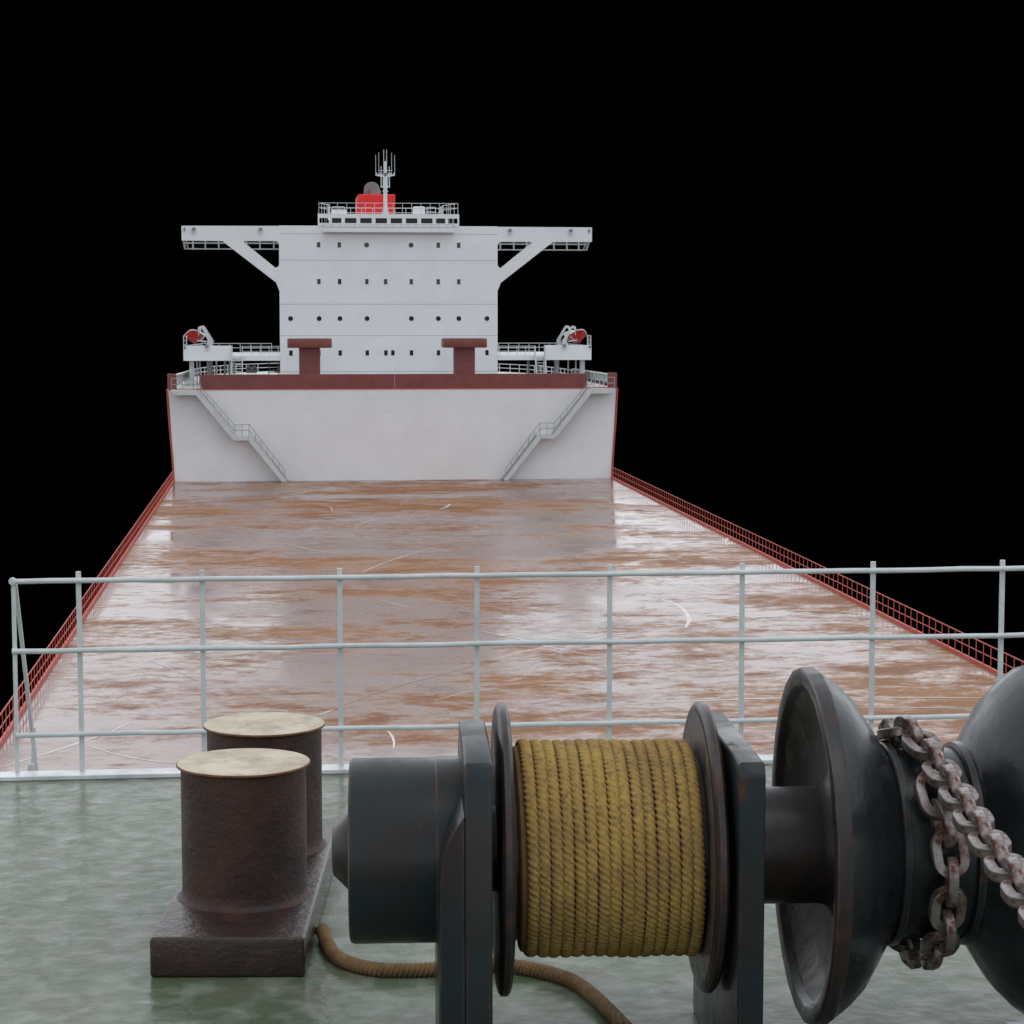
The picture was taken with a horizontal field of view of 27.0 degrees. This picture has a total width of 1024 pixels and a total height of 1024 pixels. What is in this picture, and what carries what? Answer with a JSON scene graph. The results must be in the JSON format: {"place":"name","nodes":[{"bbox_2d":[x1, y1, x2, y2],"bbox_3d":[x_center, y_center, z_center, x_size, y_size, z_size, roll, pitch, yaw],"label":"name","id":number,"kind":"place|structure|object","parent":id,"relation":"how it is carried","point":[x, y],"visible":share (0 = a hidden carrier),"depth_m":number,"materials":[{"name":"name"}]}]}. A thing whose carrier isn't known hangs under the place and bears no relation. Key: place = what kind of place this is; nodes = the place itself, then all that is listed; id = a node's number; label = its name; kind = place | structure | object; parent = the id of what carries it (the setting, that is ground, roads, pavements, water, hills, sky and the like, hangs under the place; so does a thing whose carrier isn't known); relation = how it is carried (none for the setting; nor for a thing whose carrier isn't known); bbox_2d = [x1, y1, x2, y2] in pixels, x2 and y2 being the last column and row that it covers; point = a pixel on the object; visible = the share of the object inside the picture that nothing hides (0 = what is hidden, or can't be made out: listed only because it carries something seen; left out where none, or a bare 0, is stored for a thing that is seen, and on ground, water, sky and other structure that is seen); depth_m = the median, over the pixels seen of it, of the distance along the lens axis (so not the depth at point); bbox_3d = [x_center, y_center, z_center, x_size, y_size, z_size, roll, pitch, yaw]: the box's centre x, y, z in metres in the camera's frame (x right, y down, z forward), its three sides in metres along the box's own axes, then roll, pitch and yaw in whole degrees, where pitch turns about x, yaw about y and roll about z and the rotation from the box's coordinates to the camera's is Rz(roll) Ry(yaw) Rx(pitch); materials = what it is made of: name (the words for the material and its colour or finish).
{"place":"outdoors","nodes":[
{"label":"outdoors","id":0,"kind":"place"},
{"bbox_2d":[166,372,617,481],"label":"hull","id":1,"kind":"object","parent":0,"point":[615,418],"visible":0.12,"depth_m":186.19,"materials":[{"name":"metal"}]},
{"bbox_2d":[177,371,606,388],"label":"poop deck","id":2,"kind":"structure","parent":0,"point":[262,372],"depth_m":200.61,"materials":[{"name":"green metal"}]},
{"bbox_2d":[177,370,188,386],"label":"side bulwark","id":3,"kind":"object","parent":2,"relation":"on","point":[184,374],"visible":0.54,"depth_m":191.95,"materials":[{"name":"grey paint"}]},
{"bbox_2d":[183,343,279,385],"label":"deck","id":4,"kind":"object","parent":2,"relation":"on","point":[206,352],"visible":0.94,"depth_m":191.69,"materials":[{"name":"white paint"}]},
{"bbox_2d":[183,336,186,348],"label":"railing","id":5,"kind":"object","parent":4,"relation":"on","point":[183,342],"visible":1,"depth_m":191.15,"materials":[{"name":"white metal"}]},
{"bbox_2d":[197,326,213,345],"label":"davit","id":6,"kind":"object","parent":4,"relation":"on","point":[210,341],"visible":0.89,"depth_m":192.12,"materials":[{"name":"grey paint"}]},
{"bbox_2d":[184,329,205,343],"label":"lifeboat","id":7,"kind":"object","parent":6,"relation":"hanging from","point":[193,336],"visible":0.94,"depth_m":192.65,"materials":[{"name":"red plastic"}]},
{"bbox_2d":[231,346,242,373],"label":"steep ladder","id":8,"kind":"object","parent":2,"relation":"on","point":[237,363],"visible":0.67,"depth_m":190.96,"materials":[{"name":"white metal"}]},
{"bbox_2d":[246,366,256,372],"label":"fairlead","id":9,"kind":"object","parent":2,"relation":"on","point":[249,370],"visible":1,"depth_m":232.67,"materials":[{"name":"metal"}]},
{"bbox_2d":[268,361,278,373],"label":"steep ladder","id":10,"kind":"object","parent":2,"relation":"on","point":[273,366],"visible":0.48,"depth_m":202.76,"materials":[{"name":"metal"}]},
{"bbox_2d":[287,338,331,373],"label":"ventilator","id":11,"kind":"object","parent":2,"relation":"on","point":[309,355],"visible":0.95,"depth_m":185.29,"materials":[{"name":"red paint"}]},
{"bbox_2d":[355,182,394,213],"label":"funnel","id":12,"kind":"object","parent":2,"relation":"on","point":[371,196],"visible":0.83,"depth_m":216.83,"materials":[{"name":"red paint"}]},
{"bbox_2d":[185,363,572,381],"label":"stern railing","id":13,"kind":"object","parent":2,"relation":"on","point":[227,369],"visible":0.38,"depth_m":229.97,"materials":[{"name":"metal"}]},
{"bbox_2d":[181,202,591,373],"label":"deckhouse","id":14,"kind":"object","parent":2,"relation":"on","point":[393,293],"visible":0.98,"depth_m":192.41,"materials":[{"name":"white paint"}]},
{"bbox_2d":[316,242,320,247],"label":"window","id":15,"kind":"structure","parent":14,"relation":"in","point":[318,244],"depth_m":191.35,"materials":[{"name":"black glass"}]},
{"bbox_2d":[331,209,346,213],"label":"roof locker","id":16,"kind":"object","parent":14,"relation":"on","point":[340,211],"visible":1,"depth_m":192.15,"materials":[{"name":"white metal"}]},
{"bbox_2d":[375,150,394,213],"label":"radio mast","id":17,"kind":"object","parent":14,"relation":"on","point":[385,176],"visible":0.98,"depth_m":197.55,"materials":[{"name":"white metal"}]},
{"bbox_2d":[409,350,413,355],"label":"window","id":18,"kind":"structure","parent":14,"relation":"in","point":[411,352],"depth_m":193.09,"materials":[{"name":"black glass"}]},
{"bbox_2d":[413,206,424,213],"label":"roof locker","id":19,"kind":"object","parent":14,"relation":"on","point":[418,210],"visible":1,"depth_m":192.90,"materials":[{"name":"white metal"}]},
{"bbox_2d":[436,350,440,355],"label":"window","id":20,"kind":"structure","parent":14,"relation":"in","point":[438,352],"depth_m":193.37,"materials":[{"name":"black glass"}]},
{"bbox_2d":[441,338,486,373],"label":"ventilator","id":21,"kind":"object","parent":2,"relation":"on","point":[463,355],"visible":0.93,"depth_m":186.70,"materials":[{"name":"red paint"}]},
{"bbox_2d":[535,345,546,373],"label":"steep ladder","id":22,"kind":"object","parent":2,"relation":"on","point":[536,365],"visible":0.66,"depth_m":193.78,"materials":[{"name":"white metal"}]},
{"bbox_2d":[498,343,590,373],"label":"deck","id":23,"kind":"object","parent":2,"relation":"on","point":[575,352],"visible":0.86,"depth_m":194.69,"materials":[{"name":"white paint"}]},
{"bbox_2d":[556,325,576,344],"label":"davit","id":24,"kind":"object","parent":23,"relation":"on","point":[564,340],"visible":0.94,"depth_m":195.64,"materials":[{"name":"grey paint"}]},
{"bbox_2d":[564,329,586,342],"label":"lifeboat","id":25,"kind":"object","parent":24,"relation":"hanging from","point":[580,335],"visible":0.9,"depth_m":196.38,"materials":[{"name":"red plastic"}]},
{"bbox_2d":[571,369,607,385],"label":"side bulwark","id":26,"kind":"object","parent":2,"relation":"on","point":[591,374],"visible":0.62,"depth_m":193.95,"materials":[{"name":"grey paint"}]},
{"bbox_2d":[0,478,996,771],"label":"deck","id":27,"kind":"structure","parent":0,"point":[360,526],"depth_m":98.48,"materials":[{"name":"paint"}]},
{"bbox_2d":[0,470,173,746],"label":"deck railing","id":28,"kind":"object","parent":27,"relation":"on","point":[141,522],"visible":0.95,"depth_m":100.91,"materials":[{"name":"red metal"}]},
{"bbox_2d":[171,378,287,481],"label":"stairway","id":29,"kind":"object","parent":27,"relation":"on","point":[203,398],"visible":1,"depth_m":181.85,"materials":[{"name":"grey paint"}]},
{"bbox_2d":[168,387,615,481],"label":"bulkhead","id":30,"kind":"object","parent":27,"relation":"on","point":[320,434],"visible":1,"depth_m":184.50,"materials":[{"name":"white paint"}]},
{"bbox_2d":[167,374,176,388],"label":"bulwark corner","id":31,"kind":"object","parent":30,"relation":"on","point":[170,376],"visible":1,"depth_m":182.13,"materials":[{"name":"red paint"}]},
{"bbox_2d":[200,373,586,388],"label":"bulwark","id":32,"kind":"object","parent":30,"relation":"on","point":[231,381],"visible":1,"depth_m":184.10,"materials":[{"name":"red paint"}]},
{"bbox_2d":[607,372,616,386],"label":"bulwark corner","id":33,"kind":"object","parent":30,"relation":"on","point":[610,381],"visible":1,"depth_m":186.11,"materials":[{"name":"red paint"}]},
{"bbox_2d":[501,377,614,479],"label":"stairway","id":34,"kind":"object","parent":27,"relation":"on","point":[557,429],"visible":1,"depth_m":184.75,"materials":[{"name":"grey paint"}]},
{"bbox_2d":[612,467,1023,675],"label":"deck railing","id":35,"kind":"object","parent":27,"relation":"on","point":[949,648],"visible":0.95,"depth_m":112.22,"materials":[{"name":"red metal"}]},
{"bbox_2d":[0,764,1023,1023],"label":"foredeck","id":36,"kind":"object","parent":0,"point":[90,874],"depth_m":8.16,"materials":[{"name":"green paint"}]},
{"bbox_2d":[150,712,338,976],"bbox_3d":[-1.084,1.319,8.958,0.585,0.701,1.900,0,5,-1],"label":"mooring bollard","id":37,"kind":"object","parent":36,"relation":"on","point":[248,899],"visible":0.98,"depth_m":8.39,"materials":[{"name":"metal"}]},
{"bbox_2d":[0,755,772,780],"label":"deck coaming","id":38,"kind":"object","parent":36,"relation":"on","point":[121,773],"depth_m":11.50,"materials":[{"name":"white metal"}]},
{"bbox_2d":[316,923,631,1023],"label":"loose rope","id":39,"kind":"object","parent":36,"relation":"on","point":[603,1005],"visible":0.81,"depth_m":8.04,"materials":[{"name":"brown fabric"}]},
{"bbox_2d":[9,560,1023,772],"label":"guard railing","id":40,"kind":"object","parent":36,"relation":"on","point":[609,641],"visible":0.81,"depth_m":11.70,"materials":[{"name":"metal"}]},
{"bbox_2d":[332,665,1023,1023],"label":"anchor windlass","id":41,"kind":"object","parent":36,"relation":"on","point":[822,843],"visible":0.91,"depth_m":6.80,"materials":[{"name":"blue paint"}]},
{"bbox_2d":[512,738,705,957],"bbox_3d":[0.304,1.112,7.083,0.627,0.722,0.720,0,5,-3],"label":"mooring rope","id":42,"kind":"object","parent":41,"relation":"on","point":[612,847],"visible":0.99,"depth_m":6.78,"materials":[{"name":"yellow fabric"}]},
{"bbox_2d":[875,714,1023,969],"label":"anchor chain","id":43,"kind":"object","parent":41,"relation":"attached to","point":[954,812],"visible":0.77,"depth_m":6.75,"materials":[{"name":"metal"}]},
{"bbox_2d":[0,0,1023,737],"label":"sky","id":44,"kind":"structure","parent":0,"point":[799,278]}
]}

